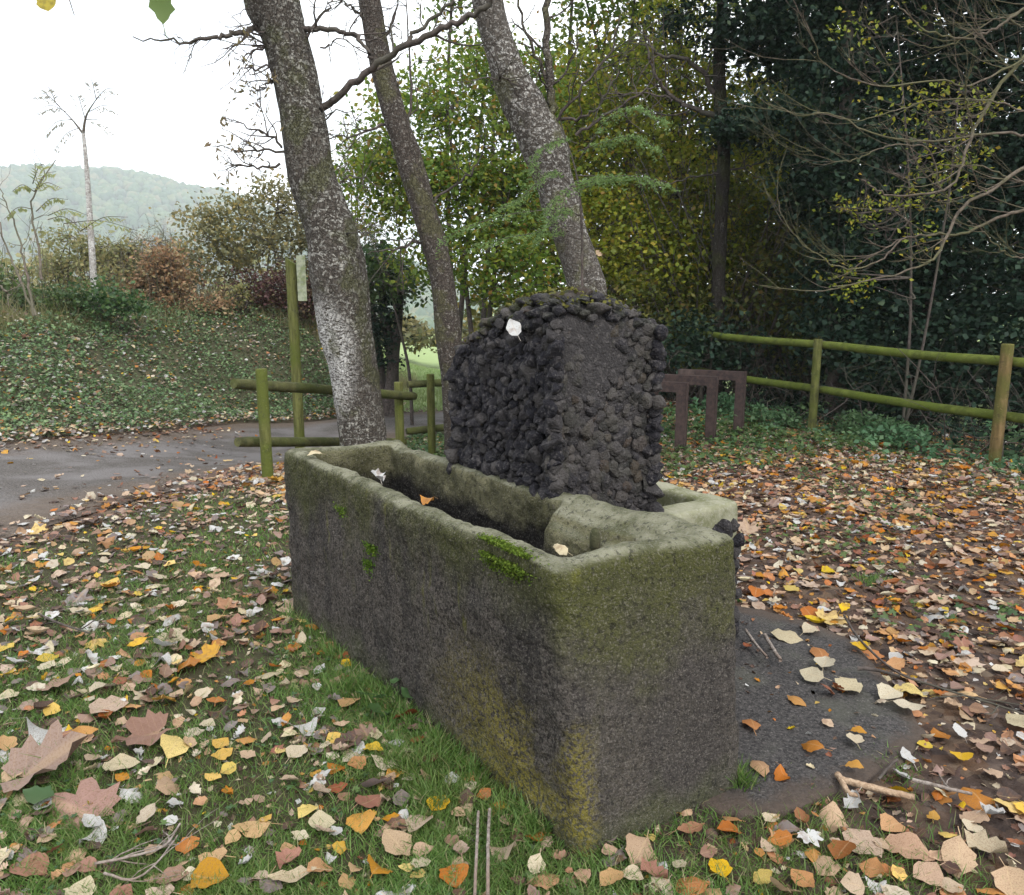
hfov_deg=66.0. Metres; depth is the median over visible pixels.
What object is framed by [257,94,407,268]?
grey twig tree
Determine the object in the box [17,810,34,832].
fallen leaf
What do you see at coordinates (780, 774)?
fallen leaf
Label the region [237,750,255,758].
fallen leaf
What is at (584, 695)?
stone trough
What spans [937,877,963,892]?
fallen leaf
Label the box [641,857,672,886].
fallen leaf
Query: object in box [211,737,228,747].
fallen leaf
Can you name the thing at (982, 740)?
fallen leaf
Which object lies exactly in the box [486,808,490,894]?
stick
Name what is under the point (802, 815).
fallen leaf
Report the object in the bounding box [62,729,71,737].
fallen leaf
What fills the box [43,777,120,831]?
fallen leaf
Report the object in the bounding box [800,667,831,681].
fallen leaf
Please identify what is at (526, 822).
grass
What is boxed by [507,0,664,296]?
spindly tree
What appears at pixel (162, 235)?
tan thicket
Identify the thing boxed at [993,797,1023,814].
fallen leaf
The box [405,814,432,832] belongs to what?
fallen leaf
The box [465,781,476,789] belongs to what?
fallen leaf
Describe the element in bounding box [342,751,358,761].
fallen leaf
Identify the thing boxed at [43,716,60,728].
fallen leaf
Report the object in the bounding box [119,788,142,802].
fallen leaf
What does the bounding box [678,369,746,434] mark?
bike stand
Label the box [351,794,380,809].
fallen leaf
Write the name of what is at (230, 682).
fallen leaf
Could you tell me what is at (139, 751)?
fallen leaf
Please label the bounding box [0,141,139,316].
sapling clump
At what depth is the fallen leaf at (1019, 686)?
3.28 m
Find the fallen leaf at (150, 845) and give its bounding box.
[145,844,160,855]
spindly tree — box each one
[368,0,532,334]
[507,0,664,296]
[556,0,712,319]
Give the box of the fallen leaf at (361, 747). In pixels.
[352,741,364,753]
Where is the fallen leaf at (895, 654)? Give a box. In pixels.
[889,652,902,658]
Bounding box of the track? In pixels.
[0,411,443,538]
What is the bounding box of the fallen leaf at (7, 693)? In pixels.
[0,689,18,702]
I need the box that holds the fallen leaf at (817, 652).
[810,647,828,656]
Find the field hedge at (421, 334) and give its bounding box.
[380,305,494,354]
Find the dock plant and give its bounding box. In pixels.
[355,677,414,716]
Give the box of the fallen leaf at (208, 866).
[191,857,228,888]
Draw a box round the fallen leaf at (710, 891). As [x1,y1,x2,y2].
[701,888,721,894]
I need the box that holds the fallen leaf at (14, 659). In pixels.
[6,657,29,662]
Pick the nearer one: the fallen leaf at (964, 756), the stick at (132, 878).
the stick at (132, 878)
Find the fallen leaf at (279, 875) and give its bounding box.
[268,865,329,882]
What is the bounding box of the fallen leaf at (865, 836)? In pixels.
[838,824,882,857]
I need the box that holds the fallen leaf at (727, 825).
[717,820,741,833]
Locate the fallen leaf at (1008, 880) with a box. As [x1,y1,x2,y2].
[990,857,1023,894]
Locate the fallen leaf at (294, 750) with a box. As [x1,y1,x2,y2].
[286,745,307,761]
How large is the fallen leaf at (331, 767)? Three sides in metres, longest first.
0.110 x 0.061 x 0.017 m
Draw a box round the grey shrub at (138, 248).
[87,228,191,306]
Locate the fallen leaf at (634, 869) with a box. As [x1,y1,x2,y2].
[623,864,643,879]
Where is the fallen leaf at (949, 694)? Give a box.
[942,692,957,697]
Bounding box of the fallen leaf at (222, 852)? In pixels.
[198,847,232,862]
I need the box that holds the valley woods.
[0,230,307,297]
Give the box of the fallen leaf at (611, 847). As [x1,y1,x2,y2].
[602,844,616,855]
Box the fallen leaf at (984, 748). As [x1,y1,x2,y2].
[971,742,994,752]
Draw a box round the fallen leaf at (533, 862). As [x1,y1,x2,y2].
[527,849,545,874]
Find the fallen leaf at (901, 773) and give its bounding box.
[892,767,909,778]
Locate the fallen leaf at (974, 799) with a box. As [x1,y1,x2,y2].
[958,787,995,816]
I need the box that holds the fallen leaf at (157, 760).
[148,756,161,766]
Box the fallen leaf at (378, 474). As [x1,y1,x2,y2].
[371,468,384,482]
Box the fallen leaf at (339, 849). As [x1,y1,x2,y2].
[332,841,348,854]
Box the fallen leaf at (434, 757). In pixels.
[423,753,437,766]
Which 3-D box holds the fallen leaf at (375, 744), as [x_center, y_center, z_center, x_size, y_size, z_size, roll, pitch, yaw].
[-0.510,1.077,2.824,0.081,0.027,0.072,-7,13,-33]
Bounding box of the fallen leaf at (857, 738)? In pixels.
[846,732,864,747]
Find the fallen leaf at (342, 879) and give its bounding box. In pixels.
[338,871,355,888]
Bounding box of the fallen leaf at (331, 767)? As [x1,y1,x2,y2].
[327,763,346,773]
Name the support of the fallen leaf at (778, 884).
on the grass at (526, 822)
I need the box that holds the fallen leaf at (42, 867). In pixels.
[9,851,49,876]
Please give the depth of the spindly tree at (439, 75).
14.91 m
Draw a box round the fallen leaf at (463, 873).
[439,863,468,887]
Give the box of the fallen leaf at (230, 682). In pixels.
[220,678,245,686]
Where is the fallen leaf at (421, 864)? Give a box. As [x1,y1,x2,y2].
[410,856,430,867]
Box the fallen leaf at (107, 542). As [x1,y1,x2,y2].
[97,536,114,548]
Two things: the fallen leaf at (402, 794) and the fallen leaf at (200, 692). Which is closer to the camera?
the fallen leaf at (402, 794)
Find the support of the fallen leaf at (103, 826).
on the ground at (972, 775)
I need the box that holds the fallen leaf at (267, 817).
[259,814,271,821]
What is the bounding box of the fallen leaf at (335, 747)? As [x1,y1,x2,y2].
[332,741,348,749]
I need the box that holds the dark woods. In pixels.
[657,0,1023,427]
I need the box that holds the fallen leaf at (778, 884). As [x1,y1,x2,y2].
[770,876,798,890]
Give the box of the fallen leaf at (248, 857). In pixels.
[238,854,251,863]
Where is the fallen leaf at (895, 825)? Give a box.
[880,812,904,831]
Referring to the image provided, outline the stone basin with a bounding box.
[656,481,744,636]
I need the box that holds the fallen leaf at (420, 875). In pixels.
[410,868,425,877]
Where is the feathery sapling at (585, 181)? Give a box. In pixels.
[435,105,679,286]
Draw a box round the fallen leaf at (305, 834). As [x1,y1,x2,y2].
[291,829,309,839]
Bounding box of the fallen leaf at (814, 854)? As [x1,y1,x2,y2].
[804,846,820,871]
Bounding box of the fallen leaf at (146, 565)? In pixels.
[134,563,150,568]
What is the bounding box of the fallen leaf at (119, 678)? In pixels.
[110,676,129,683]
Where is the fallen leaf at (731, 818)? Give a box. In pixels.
[722,816,741,820]
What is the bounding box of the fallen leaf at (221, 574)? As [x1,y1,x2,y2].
[208,571,233,577]
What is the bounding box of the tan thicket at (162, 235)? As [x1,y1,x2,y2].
[84,210,228,296]
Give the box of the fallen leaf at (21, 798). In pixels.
[12,793,27,805]
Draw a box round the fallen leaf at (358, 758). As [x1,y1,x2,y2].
[347,756,370,768]
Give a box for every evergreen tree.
[672,0,947,415]
[801,0,1023,425]
[873,0,1023,443]
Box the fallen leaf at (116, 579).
[100,577,119,586]
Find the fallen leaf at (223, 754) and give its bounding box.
[211,747,237,759]
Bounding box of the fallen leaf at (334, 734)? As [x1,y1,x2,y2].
[326,732,340,742]
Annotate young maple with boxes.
[306,223,432,424]
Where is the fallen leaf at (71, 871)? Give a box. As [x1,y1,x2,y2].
[62,863,80,878]
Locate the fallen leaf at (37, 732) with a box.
[12,717,66,744]
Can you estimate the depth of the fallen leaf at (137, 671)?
3.36 m
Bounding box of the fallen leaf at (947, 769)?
[933,763,954,774]
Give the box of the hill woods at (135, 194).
[0,163,535,329]
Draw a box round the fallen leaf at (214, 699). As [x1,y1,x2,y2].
[206,696,226,702]
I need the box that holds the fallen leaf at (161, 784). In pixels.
[155,776,179,795]
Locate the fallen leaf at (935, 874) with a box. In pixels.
[913,861,945,885]
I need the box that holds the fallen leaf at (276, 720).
[271,717,291,725]
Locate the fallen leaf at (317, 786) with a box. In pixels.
[313,781,332,798]
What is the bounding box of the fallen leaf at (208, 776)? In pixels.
[200,772,220,780]
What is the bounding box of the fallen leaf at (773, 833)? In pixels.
[768,828,797,848]
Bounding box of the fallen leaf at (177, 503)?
[171,501,185,507]
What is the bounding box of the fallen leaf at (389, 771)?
[386,768,403,777]
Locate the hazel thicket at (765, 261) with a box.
[606,146,903,408]
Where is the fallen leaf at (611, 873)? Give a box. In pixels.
[600,867,628,886]
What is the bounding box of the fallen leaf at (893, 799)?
[883,795,900,801]
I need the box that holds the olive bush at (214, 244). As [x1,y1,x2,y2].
[147,171,360,305]
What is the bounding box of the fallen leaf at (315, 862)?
[298,857,332,874]
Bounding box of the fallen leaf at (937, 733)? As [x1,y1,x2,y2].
[930,727,950,738]
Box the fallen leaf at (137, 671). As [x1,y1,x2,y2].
[127,670,140,678]
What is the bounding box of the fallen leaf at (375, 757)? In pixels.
[371,754,401,769]
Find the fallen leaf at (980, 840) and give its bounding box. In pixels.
[964,828,1020,863]
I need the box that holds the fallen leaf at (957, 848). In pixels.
[941,827,977,876]
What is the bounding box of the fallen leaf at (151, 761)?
[141,759,168,765]
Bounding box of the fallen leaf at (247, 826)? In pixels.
[232,817,277,837]
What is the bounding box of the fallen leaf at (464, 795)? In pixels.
[459,788,475,804]
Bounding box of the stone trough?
[284,440,738,856]
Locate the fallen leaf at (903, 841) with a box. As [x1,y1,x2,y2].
[885,832,934,861]
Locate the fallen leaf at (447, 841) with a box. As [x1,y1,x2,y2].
[445,834,459,845]
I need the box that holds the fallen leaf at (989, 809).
[978,802,1004,813]
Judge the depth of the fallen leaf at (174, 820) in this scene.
2.43 m
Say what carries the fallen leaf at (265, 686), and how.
on the grass at (526, 822)
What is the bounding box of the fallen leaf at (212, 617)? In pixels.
[207,614,226,621]
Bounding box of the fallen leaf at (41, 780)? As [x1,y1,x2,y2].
[29,775,52,784]
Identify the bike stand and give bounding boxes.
[654,374,718,442]
[659,381,688,452]
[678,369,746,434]
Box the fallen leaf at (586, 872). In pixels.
[574,869,590,885]
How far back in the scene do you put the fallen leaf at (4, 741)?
2.82 m
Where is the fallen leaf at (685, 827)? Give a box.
[669,821,704,834]
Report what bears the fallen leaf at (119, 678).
on the ground at (972, 775)
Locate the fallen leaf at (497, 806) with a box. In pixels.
[487,801,504,816]
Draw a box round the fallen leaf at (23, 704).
[17,698,38,715]
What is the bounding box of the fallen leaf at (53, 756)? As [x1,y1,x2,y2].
[0,719,86,792]
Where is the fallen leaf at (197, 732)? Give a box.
[184,727,204,738]
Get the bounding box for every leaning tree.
[36,0,502,445]
[300,0,513,454]
[452,0,695,294]
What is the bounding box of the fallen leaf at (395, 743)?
[388,739,403,745]
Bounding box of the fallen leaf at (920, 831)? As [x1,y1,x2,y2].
[913,827,925,836]
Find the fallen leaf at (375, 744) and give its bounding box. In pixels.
[363,741,382,750]
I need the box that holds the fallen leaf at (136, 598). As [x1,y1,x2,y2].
[128,594,148,600]
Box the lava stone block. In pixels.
[443,285,667,511]
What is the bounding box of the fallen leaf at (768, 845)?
[760,837,777,856]
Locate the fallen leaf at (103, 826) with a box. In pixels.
[79,818,106,845]
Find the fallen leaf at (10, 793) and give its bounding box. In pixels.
[0,790,12,799]
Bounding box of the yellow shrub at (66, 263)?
[10,207,154,305]
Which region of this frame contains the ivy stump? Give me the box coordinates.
[365,235,428,416]
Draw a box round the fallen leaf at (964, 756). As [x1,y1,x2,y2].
[949,750,972,760]
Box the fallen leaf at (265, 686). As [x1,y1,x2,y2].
[263,684,275,692]
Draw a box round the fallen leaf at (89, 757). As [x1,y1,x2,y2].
[84,754,101,763]
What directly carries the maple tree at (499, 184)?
on the ground at (972, 775)
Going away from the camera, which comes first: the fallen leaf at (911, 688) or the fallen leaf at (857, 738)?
the fallen leaf at (857, 738)
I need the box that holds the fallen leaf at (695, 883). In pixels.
[676,876,709,894]
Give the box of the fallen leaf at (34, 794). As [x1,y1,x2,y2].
[22,785,62,803]
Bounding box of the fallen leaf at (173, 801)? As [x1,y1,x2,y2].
[167,797,182,806]
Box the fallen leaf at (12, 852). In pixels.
[3,849,13,861]
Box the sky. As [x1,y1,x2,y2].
[0,0,1022,294]
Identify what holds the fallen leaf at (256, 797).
on the ground at (972, 775)
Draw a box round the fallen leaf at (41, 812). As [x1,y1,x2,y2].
[24,807,53,816]
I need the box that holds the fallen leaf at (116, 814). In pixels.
[105,809,126,830]
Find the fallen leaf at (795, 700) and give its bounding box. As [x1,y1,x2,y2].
[787,695,805,705]
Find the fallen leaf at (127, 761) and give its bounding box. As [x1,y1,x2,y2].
[102,753,139,770]
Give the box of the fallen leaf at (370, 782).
[361,778,386,788]
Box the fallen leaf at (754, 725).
[742,719,760,735]
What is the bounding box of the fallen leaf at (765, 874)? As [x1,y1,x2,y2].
[749,869,772,885]
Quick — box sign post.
[285,255,306,447]
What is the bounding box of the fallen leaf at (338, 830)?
[329,826,343,835]
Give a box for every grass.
[0,282,423,390]
[0,420,1023,894]
[382,350,442,411]
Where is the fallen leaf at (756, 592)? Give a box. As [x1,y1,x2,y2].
[748,585,764,596]
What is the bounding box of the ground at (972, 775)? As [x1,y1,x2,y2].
[0,303,1023,894]
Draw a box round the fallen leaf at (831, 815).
[819,798,847,832]
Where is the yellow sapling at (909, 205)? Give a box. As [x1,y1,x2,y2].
[810,0,1023,426]
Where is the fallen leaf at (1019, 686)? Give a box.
[1006,681,1023,688]
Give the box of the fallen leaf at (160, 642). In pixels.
[152,638,177,646]
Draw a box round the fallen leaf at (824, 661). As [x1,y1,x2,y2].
[814,656,834,666]
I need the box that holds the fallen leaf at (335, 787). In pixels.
[325,782,347,792]
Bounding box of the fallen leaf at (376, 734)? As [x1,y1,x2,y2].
[370,729,381,738]
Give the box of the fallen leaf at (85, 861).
[75,856,102,872]
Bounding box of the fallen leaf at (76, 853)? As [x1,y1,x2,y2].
[64,848,86,862]
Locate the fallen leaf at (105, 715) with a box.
[98,709,112,720]
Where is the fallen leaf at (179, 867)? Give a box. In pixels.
[156,864,188,883]
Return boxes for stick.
[37,601,104,633]
[94,823,180,867]
[103,808,217,884]
[473,810,479,894]
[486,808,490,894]
[744,629,767,657]
[763,633,781,661]
[834,771,859,797]
[843,614,1023,714]
[843,776,914,800]
[857,666,899,677]
[877,758,898,780]
[912,774,972,794]
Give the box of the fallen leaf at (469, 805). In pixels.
[460,803,472,816]
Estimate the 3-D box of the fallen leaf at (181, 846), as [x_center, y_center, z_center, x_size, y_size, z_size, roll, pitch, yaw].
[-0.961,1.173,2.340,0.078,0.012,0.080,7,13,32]
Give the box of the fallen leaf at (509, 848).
[489,840,525,863]
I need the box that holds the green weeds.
[663,392,1023,485]
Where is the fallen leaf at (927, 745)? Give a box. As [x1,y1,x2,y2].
[917,740,936,747]
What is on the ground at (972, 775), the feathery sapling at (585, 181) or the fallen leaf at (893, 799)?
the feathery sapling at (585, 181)
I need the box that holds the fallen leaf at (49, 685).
[28,672,75,695]
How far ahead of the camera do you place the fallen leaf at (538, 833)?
2.37 m
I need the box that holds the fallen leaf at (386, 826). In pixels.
[381,823,397,830]
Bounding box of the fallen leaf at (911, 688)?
[893,682,926,696]
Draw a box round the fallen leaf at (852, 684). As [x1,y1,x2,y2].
[835,676,862,692]
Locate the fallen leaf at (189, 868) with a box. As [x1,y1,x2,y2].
[181,866,194,880]
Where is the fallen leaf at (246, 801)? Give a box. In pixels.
[236,798,252,804]
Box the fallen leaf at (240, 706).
[232,703,248,709]
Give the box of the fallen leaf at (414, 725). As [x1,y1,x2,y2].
[406,723,421,728]
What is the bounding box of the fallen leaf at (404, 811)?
[398,809,408,818]
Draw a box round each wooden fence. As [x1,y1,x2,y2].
[230,368,417,478]
[405,374,443,453]
[679,328,1023,463]
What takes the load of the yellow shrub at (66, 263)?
on the ground at (972, 775)
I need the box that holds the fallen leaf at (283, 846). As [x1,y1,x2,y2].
[280,842,296,859]
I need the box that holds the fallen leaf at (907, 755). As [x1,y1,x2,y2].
[900,747,917,770]
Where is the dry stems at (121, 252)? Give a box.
[0,221,307,315]
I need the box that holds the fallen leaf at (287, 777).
[279,774,297,779]
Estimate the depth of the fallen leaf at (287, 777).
2.65 m
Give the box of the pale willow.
[0,243,52,298]
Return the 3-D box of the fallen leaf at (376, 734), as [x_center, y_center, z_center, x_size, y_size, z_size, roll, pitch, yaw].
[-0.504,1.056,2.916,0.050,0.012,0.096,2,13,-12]
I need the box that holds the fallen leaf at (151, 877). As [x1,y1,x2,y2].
[144,873,160,883]
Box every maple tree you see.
[331,25,604,333]
[519,0,819,325]
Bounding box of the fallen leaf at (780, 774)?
[774,762,789,780]
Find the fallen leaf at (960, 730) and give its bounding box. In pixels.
[953,723,967,743]
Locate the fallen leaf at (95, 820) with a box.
[82,814,105,832]
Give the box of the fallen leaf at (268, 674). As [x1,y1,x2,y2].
[260,671,282,678]
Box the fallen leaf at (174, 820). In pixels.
[163,814,177,825]
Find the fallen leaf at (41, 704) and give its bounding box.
[27,700,53,711]
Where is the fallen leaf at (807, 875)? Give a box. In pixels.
[786,866,814,887]
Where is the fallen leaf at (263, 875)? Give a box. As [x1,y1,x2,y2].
[249,870,267,879]
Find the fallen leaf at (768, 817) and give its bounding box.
[762,812,778,823]
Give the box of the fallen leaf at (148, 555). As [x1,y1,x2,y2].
[142,551,154,560]
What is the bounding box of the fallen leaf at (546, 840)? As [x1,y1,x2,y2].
[541,836,552,850]
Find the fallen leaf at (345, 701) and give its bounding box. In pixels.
[338,697,359,707]
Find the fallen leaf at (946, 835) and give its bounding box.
[938,832,956,837]
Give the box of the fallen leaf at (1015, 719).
[1005,713,1023,727]
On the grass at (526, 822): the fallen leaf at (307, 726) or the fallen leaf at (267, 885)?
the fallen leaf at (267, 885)
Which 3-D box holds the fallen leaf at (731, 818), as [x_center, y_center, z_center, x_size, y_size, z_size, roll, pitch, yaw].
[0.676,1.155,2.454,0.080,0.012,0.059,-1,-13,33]
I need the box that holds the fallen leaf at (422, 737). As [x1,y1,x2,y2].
[411,736,424,742]
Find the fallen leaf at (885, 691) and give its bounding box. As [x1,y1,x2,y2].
[876,682,902,698]
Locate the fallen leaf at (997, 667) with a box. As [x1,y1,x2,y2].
[992,664,1010,671]
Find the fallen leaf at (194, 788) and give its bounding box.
[189,782,200,798]
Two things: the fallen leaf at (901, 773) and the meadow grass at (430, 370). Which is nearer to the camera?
the fallen leaf at (901, 773)
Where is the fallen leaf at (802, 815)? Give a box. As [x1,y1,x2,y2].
[794,807,808,827]
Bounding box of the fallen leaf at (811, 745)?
[801,740,831,751]
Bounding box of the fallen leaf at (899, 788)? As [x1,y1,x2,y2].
[888,786,908,791]
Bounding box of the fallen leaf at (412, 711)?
[393,709,419,718]
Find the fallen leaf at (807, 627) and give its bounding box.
[801,622,818,634]
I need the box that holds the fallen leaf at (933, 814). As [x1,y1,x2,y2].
[926,810,939,819]
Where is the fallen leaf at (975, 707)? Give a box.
[969,702,987,712]
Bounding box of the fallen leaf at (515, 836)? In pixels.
[510,831,523,841]
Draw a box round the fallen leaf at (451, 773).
[445,772,460,782]
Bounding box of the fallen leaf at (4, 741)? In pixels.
[0,735,17,750]
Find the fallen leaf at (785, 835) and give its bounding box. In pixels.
[767,829,799,845]
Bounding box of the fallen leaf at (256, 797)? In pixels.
[252,795,264,802]
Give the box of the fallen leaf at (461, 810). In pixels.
[451,806,465,816]
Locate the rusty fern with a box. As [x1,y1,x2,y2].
[153,281,258,319]
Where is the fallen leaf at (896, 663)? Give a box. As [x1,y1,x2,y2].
[886,657,906,669]
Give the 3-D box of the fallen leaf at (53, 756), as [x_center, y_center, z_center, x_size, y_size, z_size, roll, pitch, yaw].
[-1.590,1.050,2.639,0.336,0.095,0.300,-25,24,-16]
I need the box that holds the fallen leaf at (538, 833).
[526,832,543,840]
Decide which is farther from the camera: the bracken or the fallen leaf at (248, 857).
the bracken
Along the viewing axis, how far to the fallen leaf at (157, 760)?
2.72 m
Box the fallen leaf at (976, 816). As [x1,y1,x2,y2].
[959,810,989,825]
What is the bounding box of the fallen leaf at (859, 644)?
[850,641,867,649]
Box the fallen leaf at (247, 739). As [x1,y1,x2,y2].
[235,736,255,744]
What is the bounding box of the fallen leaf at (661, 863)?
[658,861,667,868]
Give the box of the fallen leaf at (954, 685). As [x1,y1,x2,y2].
[950,681,964,688]
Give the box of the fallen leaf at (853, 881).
[840,871,867,894]
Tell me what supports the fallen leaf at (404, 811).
on the ground at (972, 775)
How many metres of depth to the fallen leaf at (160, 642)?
3.64 m
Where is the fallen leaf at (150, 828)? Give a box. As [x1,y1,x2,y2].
[135,826,157,835]
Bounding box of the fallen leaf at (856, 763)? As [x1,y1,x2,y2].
[843,759,863,767]
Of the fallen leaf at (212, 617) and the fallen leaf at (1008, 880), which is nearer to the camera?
the fallen leaf at (1008, 880)
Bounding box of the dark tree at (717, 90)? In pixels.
[591,0,851,405]
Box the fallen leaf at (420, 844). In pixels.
[409,842,432,855]
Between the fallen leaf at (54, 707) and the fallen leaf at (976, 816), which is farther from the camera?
the fallen leaf at (54, 707)
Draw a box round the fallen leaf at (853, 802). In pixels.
[843,787,861,807]
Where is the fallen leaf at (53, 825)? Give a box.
[47,820,61,828]
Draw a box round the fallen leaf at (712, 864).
[708,858,732,880]
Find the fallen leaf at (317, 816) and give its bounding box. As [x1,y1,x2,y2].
[308,806,335,830]
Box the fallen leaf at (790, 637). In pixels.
[770,628,802,643]
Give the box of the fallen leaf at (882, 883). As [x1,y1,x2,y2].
[861,876,886,893]
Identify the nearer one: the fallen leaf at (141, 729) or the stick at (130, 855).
the stick at (130, 855)
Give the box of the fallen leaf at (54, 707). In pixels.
[43,700,60,715]
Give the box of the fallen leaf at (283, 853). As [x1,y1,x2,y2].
[270,846,301,873]
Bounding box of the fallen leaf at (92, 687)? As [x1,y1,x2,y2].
[83,682,115,695]
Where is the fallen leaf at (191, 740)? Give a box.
[183,736,196,750]
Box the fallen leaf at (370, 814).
[346,809,375,833]
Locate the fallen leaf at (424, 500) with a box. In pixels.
[420,495,433,504]
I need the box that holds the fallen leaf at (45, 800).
[32,797,51,809]
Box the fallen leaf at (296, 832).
[291,830,301,839]
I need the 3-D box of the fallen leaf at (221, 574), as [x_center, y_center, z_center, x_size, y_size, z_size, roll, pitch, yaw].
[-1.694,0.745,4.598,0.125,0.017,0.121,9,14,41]
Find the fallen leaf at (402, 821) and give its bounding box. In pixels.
[388,819,407,828]
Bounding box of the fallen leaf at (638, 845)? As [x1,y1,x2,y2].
[625,830,656,865]
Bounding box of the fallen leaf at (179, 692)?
[169,689,183,696]
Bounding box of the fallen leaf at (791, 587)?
[783,585,798,590]
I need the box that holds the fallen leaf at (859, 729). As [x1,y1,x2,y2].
[847,726,866,733]
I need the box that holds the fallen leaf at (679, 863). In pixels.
[672,859,686,867]
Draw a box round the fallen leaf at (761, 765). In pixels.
[750,760,769,776]
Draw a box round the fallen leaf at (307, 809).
[297,804,320,818]
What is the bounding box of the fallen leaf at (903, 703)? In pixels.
[882,699,924,710]
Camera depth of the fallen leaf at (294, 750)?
2.81 m
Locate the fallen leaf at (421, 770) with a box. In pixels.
[420,768,429,779]
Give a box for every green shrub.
[0,260,171,332]
[213,278,258,318]
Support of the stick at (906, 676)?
on the ground at (972, 775)
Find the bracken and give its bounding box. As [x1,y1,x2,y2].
[87,254,221,313]
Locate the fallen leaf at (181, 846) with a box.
[175,833,199,853]
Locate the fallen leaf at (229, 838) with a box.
[225,825,240,844]
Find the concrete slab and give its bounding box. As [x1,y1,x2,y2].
[700,605,925,820]
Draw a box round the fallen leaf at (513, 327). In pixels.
[506,319,520,340]
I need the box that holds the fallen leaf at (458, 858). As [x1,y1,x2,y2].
[451,856,467,871]
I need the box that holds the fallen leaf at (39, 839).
[36,833,56,843]
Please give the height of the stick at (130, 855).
0.162 m
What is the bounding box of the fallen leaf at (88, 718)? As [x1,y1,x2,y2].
[77,713,94,722]
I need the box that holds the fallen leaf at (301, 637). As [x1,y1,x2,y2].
[296,629,306,643]
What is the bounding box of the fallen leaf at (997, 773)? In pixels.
[978,768,1002,777]
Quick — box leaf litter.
[0,304,1023,894]
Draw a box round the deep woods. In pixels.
[420,0,1023,402]
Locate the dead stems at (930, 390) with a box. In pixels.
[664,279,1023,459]
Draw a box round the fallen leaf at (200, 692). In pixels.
[194,687,210,697]
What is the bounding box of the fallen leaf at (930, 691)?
[922,689,940,696]
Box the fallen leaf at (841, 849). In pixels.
[827,837,855,859]
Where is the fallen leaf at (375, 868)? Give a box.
[367,854,392,877]
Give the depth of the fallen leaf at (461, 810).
2.48 m
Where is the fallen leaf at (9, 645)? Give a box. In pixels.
[0,643,13,651]
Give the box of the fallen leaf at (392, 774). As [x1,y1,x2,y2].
[379,772,395,791]
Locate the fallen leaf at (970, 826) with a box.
[962,818,983,831]
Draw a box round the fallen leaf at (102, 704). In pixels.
[89,695,128,713]
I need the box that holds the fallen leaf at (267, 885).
[253,878,282,892]
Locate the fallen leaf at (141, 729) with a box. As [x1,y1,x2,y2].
[108,709,180,745]
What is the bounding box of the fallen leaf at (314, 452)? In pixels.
[307,450,321,455]
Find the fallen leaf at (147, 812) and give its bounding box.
[136,802,155,823]
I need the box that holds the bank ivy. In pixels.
[0,296,335,441]
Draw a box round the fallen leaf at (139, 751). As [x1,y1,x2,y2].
[133,747,143,755]
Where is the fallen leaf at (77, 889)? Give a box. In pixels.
[63,875,96,894]
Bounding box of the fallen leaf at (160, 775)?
[157,771,176,779]
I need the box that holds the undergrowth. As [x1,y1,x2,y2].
[659,314,1023,459]
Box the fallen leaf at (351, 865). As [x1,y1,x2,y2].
[348,862,362,873]
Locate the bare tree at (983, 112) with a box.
[684,0,1023,291]
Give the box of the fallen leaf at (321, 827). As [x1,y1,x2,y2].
[315,824,340,834]
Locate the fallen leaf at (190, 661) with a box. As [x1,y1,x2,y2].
[178,656,200,671]
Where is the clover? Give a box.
[0,402,1023,894]
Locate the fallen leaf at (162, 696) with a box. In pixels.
[151,694,175,701]
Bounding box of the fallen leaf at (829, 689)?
[822,684,834,694]
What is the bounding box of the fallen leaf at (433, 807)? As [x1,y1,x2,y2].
[426,795,449,815]
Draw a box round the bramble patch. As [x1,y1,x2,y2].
[203,256,315,325]
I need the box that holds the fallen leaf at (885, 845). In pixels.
[873,838,888,852]
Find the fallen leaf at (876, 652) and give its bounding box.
[862,649,883,662]
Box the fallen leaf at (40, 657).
[36,653,58,662]
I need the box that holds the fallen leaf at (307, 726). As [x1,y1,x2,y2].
[293,715,322,733]
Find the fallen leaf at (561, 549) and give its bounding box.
[553,543,572,555]
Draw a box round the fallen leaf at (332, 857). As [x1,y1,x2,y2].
[324,852,336,863]
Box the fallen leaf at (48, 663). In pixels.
[37,660,55,669]
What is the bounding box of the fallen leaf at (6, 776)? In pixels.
[1,771,21,782]
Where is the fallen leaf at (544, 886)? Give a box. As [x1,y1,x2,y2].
[527,871,558,889]
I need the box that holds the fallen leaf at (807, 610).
[800,605,817,615]
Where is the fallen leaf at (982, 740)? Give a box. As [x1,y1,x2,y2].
[967,738,989,743]
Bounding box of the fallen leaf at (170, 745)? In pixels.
[160,734,191,767]
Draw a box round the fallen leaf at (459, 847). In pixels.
[453,840,469,860]
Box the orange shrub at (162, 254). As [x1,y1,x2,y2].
[119,228,211,309]
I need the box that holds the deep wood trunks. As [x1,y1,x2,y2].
[600,1,1016,416]
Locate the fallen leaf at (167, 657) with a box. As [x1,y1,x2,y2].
[155,652,171,664]
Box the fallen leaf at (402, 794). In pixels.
[392,789,409,805]
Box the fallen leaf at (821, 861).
[813,855,840,883]
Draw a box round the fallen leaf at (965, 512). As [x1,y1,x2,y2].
[959,510,968,515]
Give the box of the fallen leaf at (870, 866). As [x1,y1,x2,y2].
[854,857,883,877]
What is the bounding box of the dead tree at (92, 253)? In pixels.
[32,80,117,309]
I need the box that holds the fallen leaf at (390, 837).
[377,824,411,855]
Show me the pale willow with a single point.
(9, 263)
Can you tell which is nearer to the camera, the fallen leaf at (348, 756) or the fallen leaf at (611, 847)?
the fallen leaf at (611, 847)
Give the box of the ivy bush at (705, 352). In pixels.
[653,299,793,405]
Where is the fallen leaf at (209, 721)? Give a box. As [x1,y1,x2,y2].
[196,718,214,725]
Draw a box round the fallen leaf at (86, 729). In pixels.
[65,726,98,733]
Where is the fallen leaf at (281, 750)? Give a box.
[275,748,285,752]

